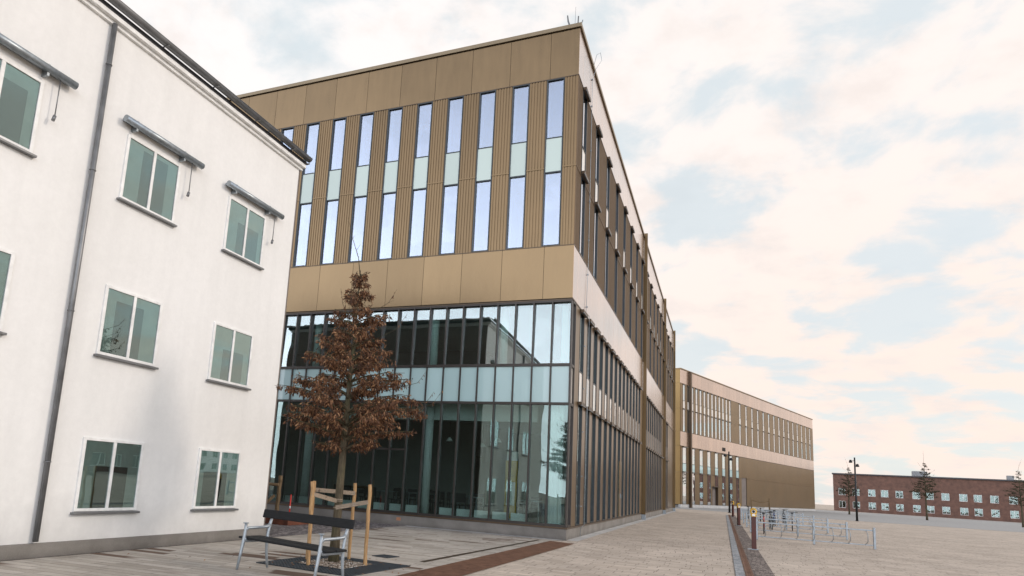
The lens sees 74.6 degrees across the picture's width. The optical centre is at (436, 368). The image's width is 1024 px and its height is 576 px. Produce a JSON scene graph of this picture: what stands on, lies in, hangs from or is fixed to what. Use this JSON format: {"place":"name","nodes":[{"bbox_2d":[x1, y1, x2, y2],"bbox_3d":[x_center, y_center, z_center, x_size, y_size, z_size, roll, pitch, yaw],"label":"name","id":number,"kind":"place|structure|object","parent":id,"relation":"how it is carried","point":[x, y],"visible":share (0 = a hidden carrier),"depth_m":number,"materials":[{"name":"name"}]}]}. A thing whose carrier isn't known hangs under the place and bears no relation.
{"place":"outdoors","nodes":[
{"label":"outdoors","id":0,"kind":"place"},
{"bbox_2d":[5,521,403,560],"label":"cobbles","id":1,"kind":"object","parent":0,"point":[276,530],"visible":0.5,"depth_m":19.02,"materials":[{"name":"stone"}]},
{"bbox_2d":[265,518,307,525],"bbox_3d":[-5.579,4.639,20.938,3.250,0.240,1.500,-1,-10,23],"label":"corten planter","id":2,"kind":"object","parent":1,"relation":"on","point":[279,522],"visible":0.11,"depth_m":19.79,"materials":[{"name":"metal"}]},
{"bbox_2d":[275,476,282,510],"bbox_3d":[-5.028,4.157,21.128,0.172,1.530,0.145,-1,-10,23],"label":"tree stake","id":3,"kind":"object","parent":2,"relation":"in","point":[280,480],"visible":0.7,"depth_m":21.11,"materials":[{"name":"brown wood"}]},
{"bbox_2d":[0,526,555,575],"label":"plaza paving","id":4,"kind":"structure","parent":0,"point":[413,547],"depth_m":12.45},
{"bbox_2d":[236,509,354,575],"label":"park bench","id":5,"kind":"object","parent":4,"relation":"on","point":[321,549],"visible":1,"depth_m":10.34,"materials":[{"name":"metal"}]},
{"bbox_2d":[256,555,409,575],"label":"tree grate","id":6,"kind":"object","parent":4,"relation":"on","point":[376,566],"visible":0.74,"depth_m":11.48,"materials":[{"name":"metal"}]},
{"bbox_2d":[306,481,314,564],"bbox_3d":[-2.204,2.740,11.622,0.130,1.536,0.081,-1,-10,23],"label":"tree stake","id":7,"kind":"object","parent":6,"relation":"on","point":[311,501],"visible":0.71,"depth_m":11.61,"materials":[{"name":"brown wood"}]},
{"bbox_2d":[311,492,336,502],"bbox_3d":[-2.004,2.299,11.915,0.012,0.194,0.630,-4,-12,38],"label":"tree strap","id":8,"kind":"object","parent":7,"relation":"attached to","point":[325,497],"visible":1,"depth_m":11.93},
{"bbox_2d":[305,481,315,558],"bbox_3d":[-2.336,2.858,12.374,0.079,1.534,0.072,-1,-10,23],"label":"tree stake","id":9,"kind":"object","parent":6,"relation":"on","point":[313,510],"visible":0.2,"depth_m":12.42,"materials":[{"name":"brown wood"}]},
{"bbox_2d":[315,488,354,494],"bbox_3d":[-1.924,2.332,12.662,0.797,0.105,0.012,8,-10,-25],"label":"tree strap","id":10,"kind":"object","parent":9,"relation":"attached to","point":[324,490],"visible":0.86,"depth_m":12.63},
{"bbox_2d":[298,558,371,568],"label":"gravel","id":11,"kind":"structure","parent":6,"relation":"in","point":[348,563],"depth_m":11.75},
{"bbox_2d":[347,483,356,558],"bbox_3d":[-1.623,2.967,12.766,0.089,1.535,0.076,-1,-10,23],"label":"tree stake","id":12,"kind":"object","parent":6,"relation":"on","point":[352,518],"visible":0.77,"depth_m":12.75,"materials":[{"name":"brown wood"}]},
{"bbox_2d":[275,218,442,562],"bbox_3d":[-1.448,0.291,12.552,3.054,6.651,2.730,7,-10,-22],"label":"tree","id":13,"kind":"object","parent":6,"relation":"in","point":[366,417],"visible":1,"depth_m":12.34,"materials":[{"name":"brown plant"}]},
{"bbox_2d":[363,485,371,564],"bbox_3d":[-1.238,2.854,11.948,0.088,1.535,0.079,-1,-10,23],"label":"tree stake","id":14,"kind":"object","parent":6,"relation":"on","point":[367,524],"visible":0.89,"depth_m":11.93,"materials":[{"name":"brown wood"}]},
{"bbox_2d":[335,500,367,509],"bbox_3d":[-1.533,2.463,12.060,0.633,0.213,0.012,1,-10,15],"label":"tree strap","id":15,"kind":"object","parent":14,"relation":"attached to","point":[353,504],"visible":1,"depth_m":12.05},
{"bbox_2d":[421,540,536,561],"bbox_3d":[1.393,4.439,16.479,0.121,0.004,7.902,-1,-10,25],"label":"slot drain","id":16,"kind":"object","parent":4,"relation":"on","point":[473,552],"visible":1,"depth_m":15.17,"materials":[{"name":"brown metal"}]},
{"bbox_2d":[409,526,556,539],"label":"edge paving","id":17,"kind":"structure","parent":4,"relation":"on","point":[484,533],"depth_m":21.30,"materials":[{"name":"stone"}]},
{"bbox_2d":[504,451,517,519],"bbox_3d":[2.611,4.130,23.432,0.520,2.420,0.300,-1,-10,23],"label":"banner stand","id":18,"kind":"object","parent":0,"point":[513,487],"visible":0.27,"depth_m":23.43,"materials":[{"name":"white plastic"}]},
{"bbox_2d":[0,504,1023,575],"bbox_3d":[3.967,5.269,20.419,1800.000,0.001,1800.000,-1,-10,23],"label":"ground","id":19,"kind":"structure","parent":0,"point":[909,550],"depth_m":24.83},
{"bbox_2d":[0,0,312,560],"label":"white house","id":20,"kind":"structure","parent":19,"relation":"on","point":[149,186],"depth_m":12.29,"materials":[{"name":"paint"}]},
{"bbox_2d":[0,247,15,334],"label":"window","id":21,"kind":"structure","parent":20,"relation":"in","point":[7,257],"depth_m":10.14,"materials":[{"name":"white paint"}]},
{"bbox_2d":[0,55,44,157],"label":"window","id":22,"kind":"structure","parent":20,"relation":"in","point":[20,106],"depth_m":10.38,"materials":[{"name":"white paint"}]},
{"bbox_2d":[70,437,144,514],"bbox_3d":[-5.780,1.917,11.856,0.110,1.300,1.400,-1,-10,23],"label":"window","id":23,"kind":"structure","parent":20,"relation":"in","point":[109,471],"depth_m":11.82,"materials":[{"name":"glass"}]},
{"bbox_2d":[93,284,162,369],"bbox_3d":[-5.618,-0.742,12.298,0.110,1.300,1.400,-1,-10,23],"label":"window","id":24,"kind":"structure","parent":20,"relation":"in","point":[129,328],"depth_m":12.26,"materials":[{"name":"glass"}]},
{"bbox_2d":[116,134,180,226],"bbox_3d":[-5.445,-3.578,12.770,0.110,1.300,1.400,-1,-10,23],"label":"window","id":25,"kind":"structure","parent":20,"relation":"in","point":[148,183],"depth_m":12.73,"materials":[{"name":"glass"}]},
{"bbox_2d":[190,448,240,511],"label":"window","id":26,"kind":"structure","parent":20,"relation":"in","point":[217,471],"depth_m":14.33,"materials":[{"name":"glass"}]},
{"bbox_2d":[206,322,253,390],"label":"window","id":27,"kind":"structure","parent":20,"relation":"in","point":[231,348],"depth_m":14.78,"materials":[{"name":"glass"}]},
{"bbox_2d":[221,195,266,269],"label":"window","id":28,"kind":"structure","parent":20,"relation":"in","point":[244,234],"depth_m":15.25,"materials":[{"name":"white paint"}]},
{"bbox_2d":[226,22,675,540],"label":"office building","id":29,"kind":"structure","parent":19,"relation":"on","point":[486,197],"depth_m":25.34,"materials":[{"name":"brown metal"}]},
{"bbox_2d":[293,122,319,266],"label":"window","id":30,"kind":"structure","parent":29,"relation":"in","point":[308,179],"depth_m":26.80,"materials":[{"name":"glass"}]},
{"bbox_2d":[300,402,315,496],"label":"column","id":31,"kind":"structure","parent":29,"relation":"attached to","point":[306,466],"depth_m":25.35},
{"bbox_2d":[312,315,322,365],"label":"window","id":32,"kind":"structure","parent":29,"relation":"on","point":[319,323],"depth_m":26.18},
{"bbox_2d":[320,117,346,264],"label":"window","id":33,"kind":"structure","parent":29,"relation":"in","point":[334,175],"depth_m":26.33,"materials":[{"name":"glass"}]},
{"bbox_2d":[348,112,374,261],"bbox_3d":[-2.815,-7.007,25.950,0.620,6.110,0.482,-1,-10,23],"label":"window","id":34,"kind":"structure","parent":29,"relation":"in","point":[362,173],"depth_m":25.84,"materials":[{"name":"glass"}]},
{"bbox_2d":[377,107,402,259],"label":"window","id":35,"kind":"structure","parent":29,"relation":"in","point":[391,168],"depth_m":25.33,"materials":[{"name":"glass"}]},
{"bbox_2d":[407,101,432,257],"bbox_3d":[-0.517,-7.031,24.967,0.620,6.110,0.482,-1,-10,23],"label":"window","id":36,"kind":"structure","parent":29,"relation":"in","point":[421,164],"depth_m":24.84,"materials":[{"name":"glass"}]},
{"bbox_2d":[420,404,434,512],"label":"column","id":37,"kind":"structure","parent":29,"relation":"attached to","point":[427,461],"depth_m":23.43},
{"bbox_2d":[430,310,439,364],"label":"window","id":38,"kind":"structure","parent":29,"relation":"on","point":[435,337],"depth_m":24.16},
{"bbox_2d":[439,96,463,254],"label":"window","id":39,"kind":"structure","parent":29,"relation":"in","point":[451,175],"depth_m":24.35,"materials":[{"name":"glass"}]},
{"bbox_2d":[455,493,469,510],"bbox_3d":[0.908,4.805,23.351,0.420,0.860,0.420,-2,-11,29],"label":"cafe chair","id":40,"kind":"object","parent":29,"relation":"on","point":[460,497],"visible":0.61,"depth_m":23.21,"materials":[{"name":"black paint"}]},
{"bbox_2d":[474,510,487,517],"bbox_3d":[1.478,4.842,21.867,0.510,0.368,0.104,-1,-10,23],"label":"convector","id":41,"kind":"object","parent":29,"relation":"on","point":[480,514],"visible":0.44,"depth_m":21.84,"materials":[{"name":"metal"}]},
{"bbox_2d":[471,90,495,251],"bbox_3d":[1.782,-7.054,23.985,0.620,6.110,0.482,-1,-10,23],"label":"window","id":42,"kind":"structure","parent":29,"relation":"in","point":[484,158],"depth_m":23.85,"materials":[{"name":"glass"}]},
{"bbox_2d":[492,511,505,519],"bbox_3d":[2.053,4.836,21.621,0.510,0.368,0.104,-1,-10,23],"label":"convector","id":43,"kind":"object","parent":29,"relation":"on","point":[499,515],"visible":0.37,"depth_m":21.59,"materials":[{"name":"metal"}]},
{"bbox_2d":[499,307,508,363],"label":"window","id":44,"kind":"structure","parent":29,"relation":"on","point":[504,335],"depth_m":23.23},
{"bbox_2d":[506,84,529,248],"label":"window","id":45,"kind":"structure","parent":29,"relation":"in","point":[518,151],"depth_m":23.36,"materials":[{"name":"glass"}]},
{"bbox_2d":[511,513,524,521],"bbox_3d":[2.628,4.830,21.375,0.510,0.368,0.104,-1,-10,23],"label":"convector","id":46,"kind":"object","parent":29,"relation":"on","point":[517,517],"visible":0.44,"depth_m":21.35,"materials":[{"name":"metal"}]},
{"bbox_2d":[518,500,544,522],"bbox_3d":[3.389,5.104,23.905,0.800,0.750,0.800,-1,-10,23],"label":"cafe table","id":47,"kind":"object","parent":29,"relation":"on","point":[538,508],"visible":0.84,"depth_m":23.75,"materials":[{"name":"metal"}]},
{"bbox_2d":[528,497,541,520],"bbox_3d":[3.616,5.158,24.482,0.420,0.860,0.420,0,-10,21],"label":"cafe chair","id":48,"kind":"object","parent":29,"relation":"on","point":[537,499],"visible":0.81,"depth_m":24.67,"materials":[{"name":"black paint"}]},
{"bbox_2d":[541,77,564,245],"bbox_3d":[4.081,-7.078,23.002,0.620,6.110,0.482,-1,-10,23],"label":"window","id":49,"kind":"structure","parent":29,"relation":"in","point":[553,157],"depth_m":22.86,"materials":[{"name":"glass"}]},
{"bbox_2d":[548,405,564,524],"bbox_3d":[3.792,3.066,21.384,0.520,3.950,0.082,-1,-10,25],"label":"curtain","id":50,"kind":"object","parent":29,"relation":"hanging from","point":[556,467],"visible":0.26,"depth_m":21.36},
{"bbox_2d":[561,303,568,362],"bbox_3d":[4.230,-1.106,22.000,0.200,2.240,0.082,-2,-11,29],"label":"curtain","id":51,"kind":"object","parent":29,"relation":"hanging from","point":[564,343],"visible":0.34,"depth_m":22.00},
{"bbox_2d":[561,309,587,525],"bbox_3d":[4.710,1.602,22.658,0.594,7.240,0.810,-1,-10,23],"label":"window","id":52,"kind":"structure","parent":29,"relation":"in","point":[583,314],"depth_m":22.52,"materials":[{"name":"glass"}]},
{"bbox_2d":[579,87,590,258],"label":"window","id":53,"kind":"structure","parent":29,"relation":"in","point":[584,179],"depth_m":23.65,"materials":[{"name":"paint"}]},
{"bbox_2d":[583,319,594,523],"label":"window","id":54,"kind":"structure","parent":29,"relation":"in","point":[591,324],"depth_m":23.90,"materials":[{"name":"paint"}]},
{"bbox_2d":[590,327,600,522],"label":"window","id":55,"kind":"structure","parent":29,"relation":"in","point":[597,332],"depth_m":25.13,"materials":[{"name":"glass"}]},
{"bbox_2d":[593,125,602,280],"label":"window","id":56,"kind":"structure","parent":29,"relation":"in","point":[597,209],"depth_m":26.09,"materials":[{"name":"glass"}]},
{"bbox_2d":[596,335,605,521],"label":"window","id":57,"kind":"structure","parent":29,"relation":"in","point":[602,339],"depth_m":26.32,"materials":[{"name":"glass"}]},
{"bbox_2d":[602,342,610,519],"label":"window","id":58,"kind":"structure","parent":29,"relation":"in","point":[607,346],"depth_m":27.59,"materials":[{"name":"glass"}]},
{"bbox_2d":[604,156,612,299],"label":"window","id":59,"kind":"structure","parent":29,"relation":"in","point":[608,234],"depth_m":28.52,"materials":[{"name":"glass"}]},
{"bbox_2d":[607,349,615,518],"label":"window","id":60,"kind":"structure","parent":29,"relation":"in","point":[612,352],"depth_m":28.82,"materials":[{"name":"glass"}]},
{"bbox_2d":[612,355,619,517],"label":"window","id":61,"kind":"structure","parent":29,"relation":"in","point":[617,357],"depth_m":29.99,"materials":[{"name":"glass"}]},
{"bbox_2d":[614,183,620,314],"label":"window","id":62,"kind":"structure","parent":29,"relation":"in","point":[618,190],"depth_m":30.98,"materials":[{"name":"glass"}]},
{"bbox_2d":[618,461,621,516],"bbox_3d":[8.626,5.642,31.245,0.090,2.550,0.620,-1,-10,23],"label":"service door","id":63,"kind":"structure","parent":29,"relation":"in","point":[620,463],"depth_m":31.16,"materials":[{"name":"metal"}]},
{"bbox_2d":[617,360,623,516],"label":"window","id":64,"kind":"structure","parent":29,"relation":"in","point":[621,363],"depth_m":31.31,"materials":[{"name":"glass"}]},
{"bbox_2d":[621,365,627,516],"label":"window","id":65,"kind":"structure","parent":29,"relation":"in","point":[624,432],"depth_m":32.44,"materials":[{"name":"glass"}]},
{"bbox_2d":[622,206,628,328],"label":"window","id":66,"kind":"structure","parent":29,"relation":"in","point":[626,212],"depth_m":33.30,"materials":[{"name":"glass"}]},
{"bbox_2d":[625,370,630,515],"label":"window","id":67,"kind":"structure","parent":29,"relation":"in","point":[628,372],"depth_m":33.66,"materials":[{"name":"glass"}]},
{"bbox_2d":[628,375,633,514],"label":"window","id":68,"kind":"structure","parent":29,"relation":"in","point":[631,376],"depth_m":34.86,"materials":[{"name":"glass"}]},
{"bbox_2d":[629,226,634,338],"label":"window","id":69,"kind":"structure","parent":29,"relation":"in","point":[632,230],"depth_m":35.77,"materials":[{"name":"glass"}]},
{"bbox_2d":[632,379,636,514],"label":"window","id":70,"kind":"structure","parent":29,"relation":"in","point":[634,380],"depth_m":36.10,"materials":[{"name":"glass"}]},
{"bbox_2d":[635,243,639,349],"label":"window","id":71,"kind":"structure","parent":29,"relation":"in","point":[637,245],"depth_m":38.24,"materials":[{"name":"glass"}]},
{"bbox_2d":[635,383,639,513],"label":"window","id":72,"kind":"structure","parent":29,"relation":"in","point":[637,384],"depth_m":37.24,"materials":[{"name":"glass"}]},
{"bbox_2d":[637,386,642,513],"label":"window","id":73,"kind":"structure","parent":29,"relation":"in","point":[640,388],"depth_m":38.53,"materials":[{"name":"glass"}]},
{"bbox_2d":[641,258,644,357],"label":"window","id":74,"kind":"structure","parent":29,"relation":"in","point":[643,261],"depth_m":40.62,"materials":[{"name":"glass"}]},
{"bbox_2d":[646,396,648,511],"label":"window","id":75,"kind":"structure","parent":29,"relation":"in","point":[647,396],"depth_m":42.26,"materials":[{"name":"glass"}]},
{"bbox_2d":[647,399,650,511],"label":"window","id":76,"kind":"structure","parent":29,"relation":"in","point":[649,400],"depth_m":43.41,"materials":[{"name":"paint"}]},
{"bbox_2d":[649,401,652,510],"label":"window","id":77,"kind":"structure","parent":29,"relation":"in","point":[651,402],"depth_m":44.67,"materials":[{"name":"paint"}]},
{"bbox_2d":[650,284,652,372],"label":"window","id":78,"kind":"structure","parent":29,"relation":"in","point":[651,286],"depth_m":45.61,"materials":[{"name":"glass"}]},
{"bbox_2d":[651,404,654,510],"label":"window","id":79,"kind":"structure","parent":29,"relation":"in","point":[653,405],"depth_m":45.86,"materials":[{"name":"paint"}]},
{"bbox_2d":[653,294,656,379],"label":"window","id":80,"kind":"structure","parent":29,"relation":"in","point":[655,297],"depth_m":47.92,"materials":[{"name":"glass"}]},
{"bbox_2d":[653,406,656,510],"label":"window","id":81,"kind":"structure","parent":29,"relation":"in","point":[655,407],"depth_m":46.98,"materials":[{"name":"paint"}]},
{"bbox_2d":[655,409,657,509],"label":"window","id":82,"kind":"structure","parent":29,"relation":"in","point":[656,409],"depth_m":48.21,"materials":[{"name":"paint"}]},
{"bbox_2d":[657,411,659,509],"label":"window","id":83,"kind":"structure","parent":29,"relation":"in","point":[657,411],"depth_m":49.56,"materials":[{"name":"paint"}]},
{"bbox_2d":[658,413,661,509],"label":"window","id":84,"kind":"structure","parent":29,"relation":"in","point":[659,413],"depth_m":50.70,"materials":[{"name":"paint"}]},
{"bbox_2d":[397,541,572,575],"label":"guide strip","id":85,"kind":"object","parent":19,"relation":"on","point":[465,567],"visible":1,"depth_m":13.60,"materials":[{"name":"brown metal"}]},
{"bbox_2d":[724,451,732,512],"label":"street lamp","id":86,"kind":"object","parent":19,"relation":"on","point":[729,460],"visible":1,"depth_m":71.05,"materials":[{"name":"metal"}]},
{"bbox_2d":[726,515,744,575],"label":"kerb","id":87,"kind":"structure","parent":19,"relation":"on","point":[738,567],"depth_m":18.93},
{"bbox_2d":[728,515,753,575],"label":"drain channel","id":88,"kind":"object","parent":19,"relation":"on","point":[747,567],"visible":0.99,"depth_m":19.13,"materials":[{"name":"brown metal"}]},
{"bbox_2d":[675,368,814,510],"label":"office building","id":89,"kind":"structure","parent":19,"relation":"on","point":[768,446],"depth_m":98.65,"materials":[{"name":"brown metal"}]},
{"bbox_2d":[682,446,687,503],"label":"window","id":90,"kind":"structure","parent":89,"relation":"in","point":[684,472],"depth_m":84.08,"materials":[{"name":"glass"}]},
{"bbox_2d":[692,448,696,504],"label":"window","id":91,"kind":"structure","parent":89,"relation":"in","point":[693,449],"depth_m":86.19,"materials":[{"name":"glass"}]},
{"bbox_2d":[695,388,698,434],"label":"window","id":92,"kind":"structure","parent":89,"relation":"in","point":[696,389],"depth_m":88.45,"materials":[{"name":"glass"}]},
{"bbox_2d":[699,390,702,435],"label":"window","id":93,"kind":"structure","parent":89,"relation":"in","point":[700,391],"depth_m":89.47,"materials":[{"name":"glass"}]},
{"bbox_2d":[699,449,704,504],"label":"window","id":94,"kind":"structure","parent":89,"relation":"in","point":[700,450],"depth_m":88.08,"materials":[{"name":"glass"}]},
{"bbox_2d":[703,391,705,435],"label":"window","id":95,"kind":"structure","parent":89,"relation":"in","point":[704,392],"depth_m":90.43,"materials":[{"name":"glass"}]},
{"bbox_2d":[707,392,709,436],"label":"window","id":96,"kind":"structure","parent":89,"relation":"in","point":[708,418],"depth_m":91.27,"materials":[{"name":"glass"}]},
{"bbox_2d":[707,451,712,504],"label":"window","id":97,"kind":"structure","parent":89,"relation":"in","point":[709,475],"depth_m":89.95,"materials":[{"name":"glass"}]},
{"bbox_2d":[715,452,719,486],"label":"window","id":98,"kind":"structure","parent":89,"relation":"in","point":[716,453],"depth_m":92.10,"materials":[{"name":"glass"}]},
{"bbox_2d":[722,454,726,505],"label":"window","id":99,"kind":"structure","parent":89,"relation":"in","point":[723,458],"depth_m":93.78,"materials":[{"name":"glass"}]},
{"bbox_2d":[730,455,733,505],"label":"window","id":100,"kind":"structure","parent":89,"relation":"in","point":[731,476],"depth_m":95.89,"materials":[{"name":"paint"}]},
{"bbox_2d":[736,456,740,505],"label":"window","id":101,"kind":"structure","parent":89,"relation":"in","point":[737,457],"depth_m":97.80,"materials":[{"name":"glass"}]},
{"bbox_2d":[730,515,774,575],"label":"brick strip","id":102,"kind":"object","parent":19,"relation":"on","point":[758,564],"visible":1,"depth_m":18.82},
{"bbox_2d":[747,508,758,549],"bbox_3d":[10.166,5.141,21.440,0.320,1.306,0.200,-1,-10,23],"label":"bollard","id":103,"kind":"object","parent":102,"relation":"on","point":[753,528],"visible":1,"depth_m":21.38,"materials":[{"name":"metal"}]},
{"bbox_2d":[746,513,828,532],"bbox_3d":[19.385,8.537,36.919,4.080,0.800,0.521,-1,-10,23],"label":"bicycle rack","id":104,"kind":"object","parent":19,"relation":"on","point":[786,527],"visible":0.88,"depth_m":37.00,"materials":[{"name":"metal"}]},
{"bbox_2d":[750,515,847,539],"bbox_3d":[16.976,7.456,31.310,4.080,0.800,0.521,-1,-10,23],"label":"bicycle rack","id":105,"kind":"object","parent":19,"relation":"on","point":[845,524],"visible":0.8,"depth_m":31.35,"materials":[{"name":"metal"}]},
{"bbox_2d":[756,519,875,549],"bbox_3d":[14.567,6.375,25.700,4.080,0.800,0.521,-1,-10,23],"label":"bicycle rack","id":106,"kind":"object","parent":19,"relation":"on","point":[813,526],"visible":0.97,"depth_m":25.80,"materials":[{"name":"metal"}]},
{"bbox_2d":[849,457,858,520],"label":"street lamp","id":107,"kind":"object","parent":19,"relation":"on","point":[856,503],"visible":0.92,"depth_m":68.50,"materials":[{"name":"metal"}]},
{"bbox_2d":[105,0,1023,504],"label":"sky","id":108,"kind":"structure","parent":0,"point":[828,195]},
{"bbox_2d":[474,509,734,575],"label":"path","id":109,"kind":"structure","parent":0,"point":[682,542],"depth_m":17.66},
{"bbox_2d":[569,511,675,540],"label":"edge paving","id":110,"kind":"structure","parent":109,"relation":"on","point":[599,532],"depth_m":27.31,"materials":[{"name":"stone"}]},
{"bbox_2d":[675,507,1023,531],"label":"forecourt","id":111,"kind":"structure","parent":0,"point":[939,522],"depth_m":89.71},
{"bbox_2d":[836,465,861,513],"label":"tree","id":112,"kind":"object","parent":111,"relation":"on","point":[848,489],"visible":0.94,"depth_m":112.92,"materials":[{"name":"brown plant"}]},
{"bbox_2d":[911,456,940,519],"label":"tree","id":113,"kind":"object","parent":111,"relation":"on","point":[926,489],"visible":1,"depth_m":102.24,"materials":[{"name":"brown plant"}]},
{"bbox_2d":[1003,465,1023,526],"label":"tree","id":114,"kind":"object","parent":111,"relation":"on","point":[1020,500],"visible":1,"depth_m":91.56,"materials":[{"name":"brown plant"}]},
{"bbox_2d":[832,471,1023,522],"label":"distant building","id":115,"kind":"structure","parent":0,"point":[974,498],"depth_m":156.49,"materials":[{"name":"red brick"}]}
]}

